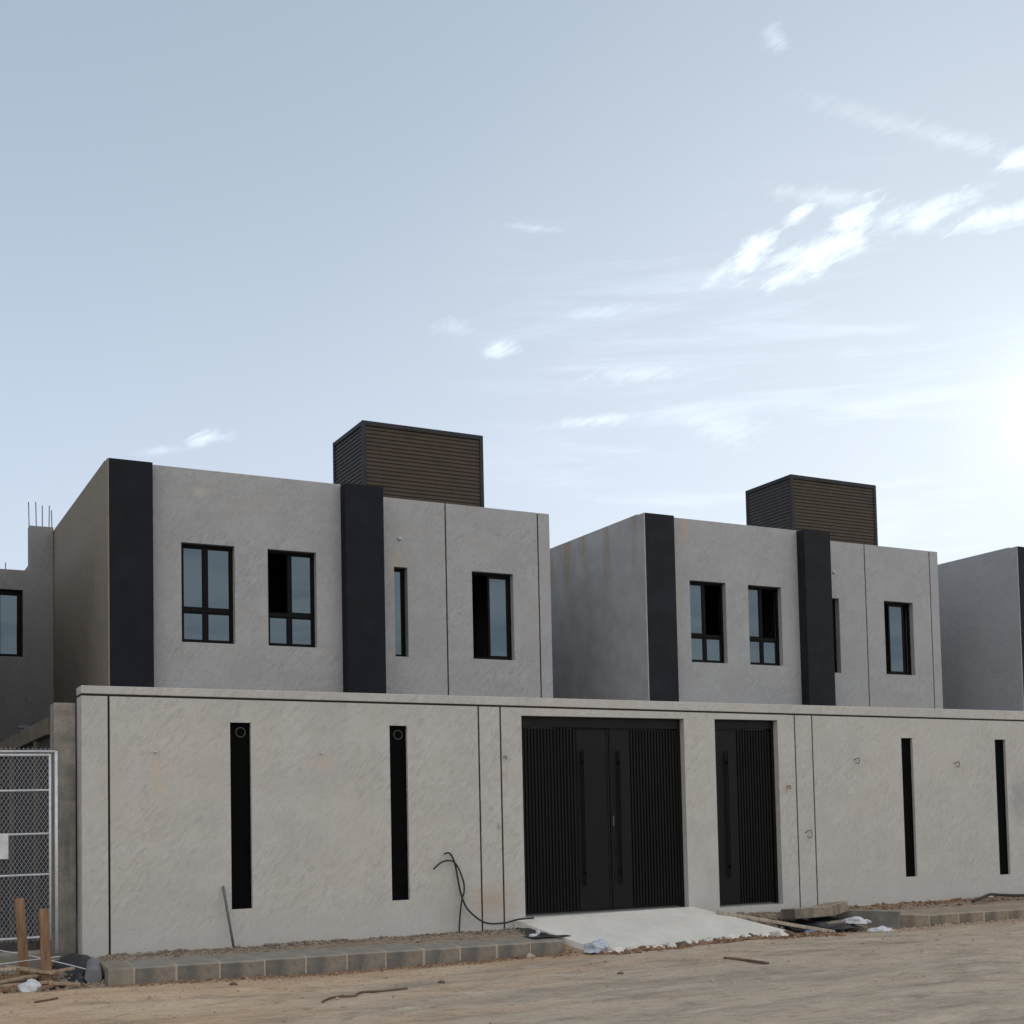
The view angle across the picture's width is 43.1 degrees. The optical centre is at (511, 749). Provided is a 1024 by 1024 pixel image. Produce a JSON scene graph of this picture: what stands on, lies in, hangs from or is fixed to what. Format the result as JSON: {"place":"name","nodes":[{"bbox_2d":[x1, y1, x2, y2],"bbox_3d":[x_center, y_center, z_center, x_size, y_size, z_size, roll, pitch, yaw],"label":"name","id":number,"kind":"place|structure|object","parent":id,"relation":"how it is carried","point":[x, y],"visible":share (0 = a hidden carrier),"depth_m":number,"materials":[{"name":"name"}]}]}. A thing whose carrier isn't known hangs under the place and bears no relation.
{"place":"outdoors","nodes":[
{"label":"outdoors","id":0,"kind":"place"},
{"bbox_2d":[17,725,30,731],"bbox_3d":[-6.264,-0.262,16.755,0.220,0.120,0.268,-3,-3,25],"label":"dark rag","id":1,"kind":"object","parent":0,"point":[21,728],"visible":0.42,"depth_m":16.66,"materials":[{"name":"grey fabric"}]},
{"bbox_2d":[106,948,577,987],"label":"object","id":2,"kind":"structure","parent":0,"point":[341,971],"depth_m":14.16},
{"bbox_2d":[0,897,1023,1023],"bbox_3d":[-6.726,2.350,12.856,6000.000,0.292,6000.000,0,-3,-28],"label":"ground","id":3,"kind":"structure","parent":0,"point":[983,984],"depth_m":12.26,"materials":[{"name":"brown soil"}]},
{"bbox_2d":[0,986,18,991],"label":"timber board","id":4,"kind":"object","parent":3,"relation":"on","point":[8,989],"visible":0.62,"depth_m":12.61,"materials":[{"name":"brown wood"}]},
{"bbox_2d":[0,950,40,972],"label":"concrete slab","id":5,"kind":"object","parent":3,"relation":"on","point":[6,957],"depth_m":13.45,"materials":[{"name":"grey concrete"}]},
{"bbox_2d":[14,898,29,973],"bbox_3d":[-5.007,1.969,13.270,0.157,0.901,0.045,0,-3,-28],"label":"timber stake","id":6,"kind":"object","parent":3,"relation":"on","point":[20,920],"visible":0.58,"depth_m":13.25,"materials":[{"name":"brown wood"}]},
{"bbox_2d":[0,718,50,947],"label":"side wall","id":7,"kind":"structure","parent":3,"relation":"on","point":[35,736],"depth_m":16.38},
{"bbox_2d":[0,502,53,742],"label":"unfinished house","id":8,"kind":"structure","parent":3,"relation":"on","point":[26,647],"depth_m":25.60,"materials":[{"name":"concrete"}]},
{"bbox_2d":[0,590,21,656],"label":"window","id":9,"kind":"structure","parent":8,"relation":"in","point":[10,600],"depth_m":25.54,"materials":[{"name":"blue glass"}]},
{"bbox_2d":[0,980,53,987],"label":"timber board","id":10,"kind":"object","parent":3,"relation":"on","point":[17,984],"visible":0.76,"depth_m":12.78,"materials":[{"name":"wood"}]},
{"bbox_2d":[0,967,74,983],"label":"timber board","id":11,"kind":"object","parent":10,"relation":"on","point":[32,975],"visible":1,"depth_m":12.98,"materials":[{"name":"brown wood"}]},
{"bbox_2d":[0,973,57,978],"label":"timber board","id":12,"kind":"object","parent":11,"relation":"on","point":[7,976],"visible":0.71,"depth_m":12.96,"materials":[{"name":"brown wood"}]},
{"bbox_2d":[0,967,15,970],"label":"timber board","id":13,"kind":"object","parent":12,"relation":"on","point":[9,969],"visible":1,"depth_m":12.92,"materials":[{"name":"brown wood"}]},
{"bbox_2d":[4,965,56,974],"bbox_3d":[-4.851,2.219,13.081,0.500,0.097,0.110,-1,-3,3],"label":"timber board","id":14,"kind":"object","parent":11,"relation":"on","point":[34,970],"visible":0.84,"depth_m":13.03,"materials":[{"name":"brown wood"}]},
{"bbox_2d":[0,956,60,964],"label":"steel rod","id":15,"kind":"object","parent":14,"relation":"on","point":[27,960],"visible":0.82,"depth_m":13.24,"materials":[{"name":"grey metal"}]},
{"bbox_2d":[0,747,57,952],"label":"fence panel","id":16,"kind":"object","parent":3,"relation":"on","point":[44,834],"visible":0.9,"depth_m":13.86,"materials":[{"name":"metal"}]},
{"bbox_2d":[0,833,7,858],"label":"notice board","id":17,"kind":"object","parent":16,"relation":"attached to","point":[4,846],"visible":1,"depth_m":13.69,"materials":[{"name":"white"}]},
{"bbox_2d":[17,979,40,991],"bbox_3d":[-4.722,2.310,12.709,0.219,0.136,0.173,0,-3,-28],"label":"white bag","id":18,"kind":"object","parent":3,"relation":"on","point":[31,985],"visible":0.98,"depth_m":12.66,"materials":[{"name":"white plastic"}]},
{"bbox_2d":[39,908,51,980],"bbox_3d":[-4.704,2.028,13.085,0.125,0.848,0.045,0,-3,-28],"label":"timber stake","id":19,"kind":"object","parent":3,"relation":"on","point":[45,947],"visible":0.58,"depth_m":13.07,"materials":[{"name":"brown wood"}]},
{"bbox_2d":[34,997,57,1002],"bbox_3d":[-4.254,2.288,11.862,0.020,0.023,0.267,-3,-3,28],"label":"twig","id":20,"kind":"object","parent":3,"relation":"on","point":[44,1000],"visible":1,"depth_m":11.85,"materials":[{"name":"brown wood"}]},
{"bbox_2d":[0,957,105,992],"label":"corner rubble","id":21,"kind":"object","parent":3,"relation":"on","point":[84,985],"visible":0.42,"depth_m":13.02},
{"bbox_2d":[0,950,85,969],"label":"steel rod","id":22,"kind":"object","parent":21,"relation":"on","point":[51,960],"visible":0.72,"depth_m":13.41,"materials":[{"name":"grey metal"}]},
{"bbox_2d":[41,981,68,988],"bbox_3d":[-4.559,2.343,12.887,0.080,0.038,0.400,-4,-4,40],"label":"timber board","id":23,"kind":"object","parent":21,"relation":"on","point":[46,986],"visible":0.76,"depth_m":12.82,"materials":[{"name":"brown wood"}]},
{"bbox_2d":[50,703,75,956],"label":"concrete pillar","id":24,"kind":"structure","parent":3,"relation":"on","point":[62,731],"depth_m":14.27,"materials":[{"name":"grey concrete"}]},
{"bbox_2d":[49,982,80,985],"bbox_3d":[-4.441,2.325,12.888,0.299,0.047,0.060,-1,-3,-8],"label":"timber board","id":25,"kind":"object","parent":3,"relation":"on","point":[66,983],"visible":1,"depth_m":12.86,"materials":[{"name":"brown wood"}]},
{"bbox_2d":[51,953,90,983],"bbox_3d":[-4.446,2.299,13.522,0.600,0.286,0.995,0,-3,-28],"label":"plastic sheet","id":26,"kind":"object","parent":3,"relation":"on","point":[76,959],"visible":0.47,"depth_m":13.60,"materials":[{"name":"black plastic"}]},
{"bbox_2d":[85,958,101,982],"bbox_3d":[-4.335,2.295,13.459,0.170,0.232,0.480,0,-3,-17],"label":"pipe","id":27,"kind":"object","parent":3,"relation":"on","point":[93,972],"visible":0.94,"depth_m":13.25,"materials":[{"name":"grey plastic"}]},
{"bbox_2d":[100,960,134,986],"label":"kerb block","id":28,"kind":"structure","parent":3,"relation":"on","point":[115,973],"depth_m":13.22,"materials":[{"name":"beige concrete"}]},
{"bbox_2d":[126,958,177,983],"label":"kerb block","id":29,"kind":"structure","parent":3,"relation":"on","point":[155,970],"depth_m":13.40,"materials":[{"name":"concrete"}]},
{"bbox_2d":[169,955,220,980],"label":"kerb block","id":30,"kind":"structure","parent":3,"relation":"on","point":[205,967],"depth_m":13.61,"materials":[{"name":"concrete"}]},
{"bbox_2d":[222,886,234,947],"bbox_3d":[-3.195,1.881,14.622,0.181,0.691,0.028,-3,-3,31],"label":"steel bar","id":31,"kind":"object","parent":3,"relation":"on","point":[228,916],"visible":1,"depth_m":14.61,"materials":[{"name":"grey metal"}]},
{"bbox_2d":[211,953,265,978],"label":"kerb block","id":32,"kind":"structure","parent":3,"relation":"on","point":[242,965],"depth_m":13.82,"materials":[{"name":"concrete"}]},
{"bbox_2d":[254,950,306,975],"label":"kerb block","id":33,"kind":"structure","parent":3,"relation":"on","point":[279,963],"depth_m":14.04,"materials":[{"name":"concrete"}]},
{"bbox_2d":[25,420,552,906],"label":"house","id":34,"kind":"structure","parent":3,"relation":"on","point":[167,576],"depth_m":22.76,"materials":[{"name":"concrete"}]},
{"bbox_2d":[181,544,232,643],"bbox_3d":[-5.152,-2.608,21.878,0.902,1.671,0.060,0,-3,-28],"label":"window","id":35,"kind":"structure","parent":34,"relation":"in","point":[206,571],"depth_m":21.87,"materials":[{"name":"blue glass"}]},
{"bbox_2d":[268,551,314,647],"bbox_3d":[-3.856,-2.600,22.555,0.874,1.671,0.060,0,-3,-28],"label":"window","id":36,"kind":"structure","parent":34,"relation":"in","point":[296,627],"depth_m":22.60,"materials":[{"name":"blue glass"}]},
{"bbox_2d":[394,568,405,656],"bbox_3d":[-2.091,-2.505,23.819,0.264,1.646,0.060,0,-3,-28],"label":"window","id":37,"kind":"structure","parent":34,"relation":"in","point":[399,576],"depth_m":23.82,"materials":[{"name":"blue glass"}]},
{"bbox_2d":[472,573,511,659],"bbox_3d":[-0.417,-2.519,24.678,0.874,1.658,0.060,0,-3,-28],"label":"window","id":38,"kind":"structure","parent":34,"relation":"in","point":[498,586],"depth_m":24.76,"materials":[{"name":"blue glass"}]},
{"bbox_2d":[100,928,524,960],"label":"verge gravel","id":39,"kind":"structure","parent":3,"relation":"on","point":[217,950],"depth_m":15.11,"materials":[{"name":"gravel"}]},
{"bbox_2d":[295,947,347,973],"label":"kerb block","id":40,"kind":"structure","parent":3,"relation":"on","point":[330,960],"depth_m":14.25,"materials":[{"name":"concrete"}]},
{"bbox_2d":[334,945,386,970],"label":"kerb block","id":41,"kind":"structure","parent":3,"relation":"on","point":[367,957],"depth_m":14.47,"materials":[{"name":"concrete"}]},
{"bbox_2d":[321,987,407,1002],"bbox_3d":[-1.431,2.294,12.186,0.222,0.034,1.033,-4,-4,44],"label":"twig","id":42,"kind":"object","parent":3,"relation":"on","point":[358,993],"visible":1,"depth_m":12.34,"materials":[{"name":"brown wood"}]},
{"bbox_2d":[373,943,425,967],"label":"kerb block","id":43,"kind":"structure","parent":3,"relation":"on","point":[407,955],"depth_m":14.69,"materials":[{"name":"concrete"}]},
{"bbox_2d":[414,941,460,964],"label":"kerb block","id":44,"kind":"structure","parent":3,"relation":"on","point":[443,952],"depth_m":14.90,"materials":[{"name":"concrete"}]},
{"bbox_2d":[433,860,464,932],"bbox_3d":[-0.771,1.807,15.907,0.440,0.917,0.035,1,-3,-30],"label":"cable","id":45,"kind":"object","parent":3,"relation":"on","point":[438,864],"visible":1,"depth_m":15.97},
{"bbox_2d":[450,940,497,961],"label":"kerb block","id":46,"kind":"structure","parent":3,"relation":"on","point":[476,950],"depth_m":15.10,"materials":[{"name":"concrete"}]},
{"bbox_2d":[486,938,530,957],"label":"kerb block","id":47,"kind":"structure","parent":3,"relation":"on","point":[512,947],"depth_m":15.31,"materials":[{"name":"concrete"}]},
{"bbox_2d":[0,921,1023,1023],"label":"road clods","id":48,"kind":"object","parent":3,"relation":"on","point":[247,978],"visible":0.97,"depth_m":12.80,"materials":[{"name":"brown soil"}]},
{"bbox_2d":[14,922,1023,1023],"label":"road pebbles","id":49,"kind":"object","parent":3,"relation":"on","point":[515,975],"visible":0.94,"depth_m":13.47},
{"bbox_2d":[526,953,534,957],"bbox_3d":[0.210,2.421,15.206,0.100,0.077,0.124,-3,-3,27],"label":"stone","id":50,"kind":"object","parent":3,"relation":"on","point":[528,955],"visible":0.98,"depth_m":15.17,"materials":[{"name":"beige stone"}]},
{"bbox_2d":[517,936,563,955],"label":"kerb block","id":51,"kind":"structure","parent":3,"relation":"on","point":[546,946],"depth_m":15.52,"materials":[{"name":"concrete"}]},
{"bbox_2d":[515,928,570,937],"bbox_3d":[0.303,2.238,16.047,0.564,0.105,0.812,0,-3,-28],"label":"plastic sheet","id":52,"kind":"object","parent":3,"relation":"on","point":[527,931],"visible":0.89,"depth_m":15.94,"materials":[{"name":"black plastic"}]},
{"bbox_2d":[76,685,1023,957],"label":"boundary wall","id":53,"kind":"structure","parent":3,"relation":"on","point":[268,815],"depth_m":15.85,"materials":[{"name":"beige paint"}]},
{"bbox_2d":[444,852,533,924],"bbox_3d":[-0.282,1.715,16.128,1.168,0.919,0.046,0,-3,-21],"label":"cable","id":54,"kind":"object","parent":53,"relation":"attached to","point":[466,907],"visible":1,"depth_m":16.01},
{"bbox_2d":[521,717,684,914],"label":"double gate","id":55,"kind":"structure","parent":53,"relation":"attached to","point":[602,812],"depth_m":17.21,"materials":[{"name":"black metal"}]},
{"bbox_2d":[714,720,778,904],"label":"pedestrian gate","id":56,"kind":"structure","parent":53,"relation":"attached to","point":[746,815],"depth_m":18.32,"materials":[{"name":"black metal"}]},
{"bbox_2d":[583,939,609,953],"bbox_3d":[1.006,2.338,15.461,0.274,0.151,0.320,-3,-3,25],"label":"plastic scrap","id":57,"kind":"object","parent":3,"relation":"on","point":[597,946],"visible":1,"depth_m":15.38,"materials":[{"name":"white plastic"}]},
{"bbox_2d":[609,946,624,952],"bbox_3d":[1.254,2.392,15.434,0.196,0.110,0.168,0,-3,-28],"label":"concrete lump","id":58,"kind":"object","parent":3,"relation":"on","point":[617,949],"visible":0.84,"depth_m":15.38,"materials":[{"name":"white concrete"}]},
{"bbox_2d":[514,907,785,950],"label":"concrete ramp","id":59,"kind":"structure","parent":3,"relation":"on","point":[629,929],"depth_m":16.54,"materials":[{"name":"white concrete"}]},
{"bbox_2d":[665,942,676,947],"bbox_3d":[1.941,2.401,15.822,0.141,0.123,0.182,-1,-3,-7],"label":"concrete lump","id":60,"kind":"object","parent":3,"relation":"on","point":[672,944],"visible":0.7,"depth_m":15.76,"materials":[{"name":"white concrete"}]},
{"bbox_2d":[675,941,688,945],"bbox_3d":[2.082,2.385,15.901,0.185,0.085,0.132,-2,-3,14],"label":"concrete lump","id":61,"kind":"object","parent":3,"relation":"on","point":[684,943],"visible":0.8,"depth_m":15.85,"materials":[{"name":"grey concrete"}]},
{"bbox_2d":[597,930,844,955],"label":"ramp clods","id":62,"kind":"object","parent":3,"relation":"on","point":[723,940],"visible":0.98,"depth_m":16.07,"materials":[{"name":"brown soil"}]},
{"bbox_2d":[723,933,739,938],"bbox_3d":[2.764,2.368,16.323,0.209,0.122,0.144,-2,-3,12],"label":"concrete lump","id":63,"kind":"object","parent":62,"relation":"on","point":[730,935],"visible":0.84,"depth_m":16.28,"materials":[{"name":"white concrete"}]},
{"bbox_2d":[550,474,942,729],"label":"house","id":64,"kind":"structure","parent":3,"relation":"on","point":[764,605],"depth_m":27.49,"materials":[{"name":"concrete"}]},
{"bbox_2d":[690,582,723,662],"bbox_3d":[3.953,-2.597,26.634,0.902,1.671,0.060,0,-3,-28],"label":"window","id":65,"kind":"structure","parent":64,"relation":"in","point":[705,648],"depth_m":26.59,"materials":[{"name":"blue glass"}]},
{"bbox_2d":[748,586,779,665],"bbox_3d":[5.249,-2.589,27.311,0.874,1.671,0.060,0,-3,-28],"label":"window","id":66,"kind":"structure","parent":64,"relation":"in","point":[763,651],"depth_m":27.27,"materials":[{"name":"blue glass"}]},
{"bbox_2d":[832,599,836,672],"bbox_3d":[7.014,-2.493,28.575,0.264,1.646,0.060,0,-3,-28],"label":"window","id":67,"kind":"structure","parent":64,"relation":"in","point":[833,601],"depth_m":28.59,"materials":[{"name":"black metal"}]},
{"bbox_2d":[884,602,911,674],"bbox_3d":[8.689,-2.507,29.434,0.874,1.658,0.060,0,-3,-28],"label":"window","id":68,"kind":"structure","parent":64,"relation":"in","point":[895,622],"depth_m":29.46,"materials":[{"name":"blue glass"}]},
{"bbox_2d":[724,957,768,963],"bbox_3d":[2.562,2.309,14.219,0.031,0.037,0.684,1,-4,-33],"label":"stick","id":69,"kind":"object","parent":3,"relation":"on","point":[749,960],"visible":1,"depth_m":14.18,"materials":[{"name":"brown wood"}]},
{"bbox_2d":[760,932,770,936],"bbox_3d":[3.225,2.379,16.571,0.147,0.085,0.158,-3,-3,24],"label":"concrete lump","id":70,"kind":"object","parent":3,"relation":"on","point":[763,934],"visible":0.59,"depth_m":16.54,"materials":[{"name":"white concrete"}]},
{"bbox_2d":[769,932,780,937],"bbox_3d":[3.360,2.384,16.635,0.177,0.108,0.151,-2,-3,9],"label":"concrete lump","id":71,"kind":"object","parent":3,"relation":"on","point":[777,934],"visible":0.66,"depth_m":16.58,"materials":[{"name":"concrete"}]},
{"bbox_2d":[716,910,834,932],"bbox_3d":[3.505,2.294,17.272,1.540,0.313,0.100,-2,-3,11],"label":"timber plank","id":72,"kind":"object","parent":3,"relation":"on","point":[772,921],"visible":0.92,"depth_m":17.23,"materials":[{"name":"brown wood"}]},
{"bbox_2d":[777,930,788,937],"bbox_3d":[3.462,2.385,16.680,0.200,0.125,0.160,-2,-3,8],"label":"concrete lump","id":73,"kind":"object","parent":3,"relation":"on","point":[783,933],"visible":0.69,"depth_m":16.63,"materials":[{"name":"white concrete"}]},
{"bbox_2d":[784,930,794,935],"bbox_3d":[3.557,2.388,16.774,0.137,0.108,0.255,0,-3,-28],"label":"concrete lump","id":74,"kind":"object","parent":3,"relation":"on","point":[789,933],"visible":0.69,"depth_m":16.67,"materials":[{"name":"grey concrete"}]},
{"bbox_2d":[736,906,871,932],"bbox_3d":[3.975,2.378,17.898,2.603,0.324,0.985,0,-3,-28],"label":"debris","id":75,"kind":"object","parent":3,"relation":"on","point":[760,913],"visible":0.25,"depth_m":17.88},
{"bbox_2d":[771,916,863,931],"bbox_3d":[4.135,2.374,17.752,1.126,0.149,0.754,0,-3,-28],"label":"dark tarp","id":76,"kind":"object","parent":3,"relation":"on","point":[816,922],"visible":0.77,"depth_m":17.69,"materials":[{"name":"black plastic"}]},
{"bbox_2d":[781,906,832,919],"bbox_3d":[4.041,2.235,17.795,0.620,0.145,0.340,-1,-8,-23],"label":"loose kerb block","id":77,"kind":"object","parent":76,"relation":"on","point":[807,912],"depth_m":17.65,"materials":[{"name":"concrete"}]},
{"bbox_2d":[813,901,848,917],"bbox_3d":[4.422,2.232,18.130,0.360,0.150,0.500,-13,-6,40],"label":"loose kerb block","id":78,"kind":"object","parent":76,"relation":"on","point":[839,907],"depth_m":18.04,"materials":[{"name":"concrete"}]},
{"bbox_2d":[843,916,871,923],"bbox_3d":[4.746,2.345,17.861,0.426,0.106,0.210,-1,-3,-3],"label":"white bag","id":79,"kind":"object","parent":76,"relation":"on","point":[855,920],"visible":1,"depth_m":17.79,"materials":[{"name":"white plastic"}]},
{"bbox_2d":[822,919,845,930],"bbox_3d":[4.467,2.433,17.885,0.550,0.150,0.200,1,-4,-36],"label":"loose kerb block","id":80,"kind":"object","parent":3,"relation":"on","point":[835,922],"depth_m":17.78,"materials":[{"name":"concrete"}]},
{"bbox_2d":[837,909,899,928],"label":"loose kerb block","id":81,"kind":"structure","parent":3,"relation":"on","point":[885,918],"depth_m":18.13,"materials":[{"name":"concrete"}]},
{"bbox_2d":[866,926,892,931],"bbox_3d":[5.018,2.447,17.732,0.526,0.078,0.196,0,-3,-28],"label":"white bag","id":82,"kind":"object","parent":3,"relation":"on","point":[881,929],"visible":1,"depth_m":17.64,"materials":[{"name":"white plastic"}]},
{"bbox_2d":[887,910,929,928],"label":"kerb block","id":83,"kind":"structure","parent":3,"relation":"on","point":[908,919],"depth_m":18.20,"materials":[{"name":"concrete"}]},
{"bbox_2d":[850,896,1022,909],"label":"verge gravel","id":84,"kind":"structure","parent":3,"relation":"on","point":[885,906],"depth_m":19.36,"materials":[{"name":"brown gravel"}]},
{"bbox_2d":[913,909,959,925],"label":"kerb block","id":85,"kind":"structure","parent":3,"relation":"on","point":[939,916],"depth_m":18.49,"materials":[{"name":"concrete"}]},
{"bbox_2d":[940,908,984,923],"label":"kerb block","id":86,"kind":"structure","parent":3,"relation":"on","point":[969,915],"depth_m":18.73,"materials":[{"name":"concrete"}]},
{"bbox_2d":[938,546,1023,710],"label":"house","id":87,"kind":"structure","parent":3,"relation":"on","point":[981,604],"depth_m":31.32,"materials":[{"name":"concrete"}]},
{"bbox_2d":[969,907,1008,921],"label":"kerb block","id":88,"kind":"structure","parent":3,"relation":"on","point":[993,913],"depth_m":18.96,"materials":[{"name":"concrete"}]},
{"bbox_2d":[971,893,1023,902],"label":"hose","id":89,"kind":"object","parent":3,"relation":"on","point":[995,894],"visible":1,"depth_m":19.85,"materials":[{"name":"grey plastic"}]},
{"bbox_2d":[994,905,1023,919],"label":"kerb block","id":90,"kind":"structure","parent":3,"relation":"on","point":[1015,912],"depth_m":19.16,"materials":[{"name":"concrete"}]},
{"bbox_2d":[0,0,1023,569],"label":"sky","id":91,"kind":"structure","parent":0,"point":[677,258],"materials":[{"name":"blue"}]},
{"bbox_2d":[893,918,1023,929],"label":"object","id":92,"kind":"structure","parent":0,"point":[968,923],"depth_m":18.36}
]}

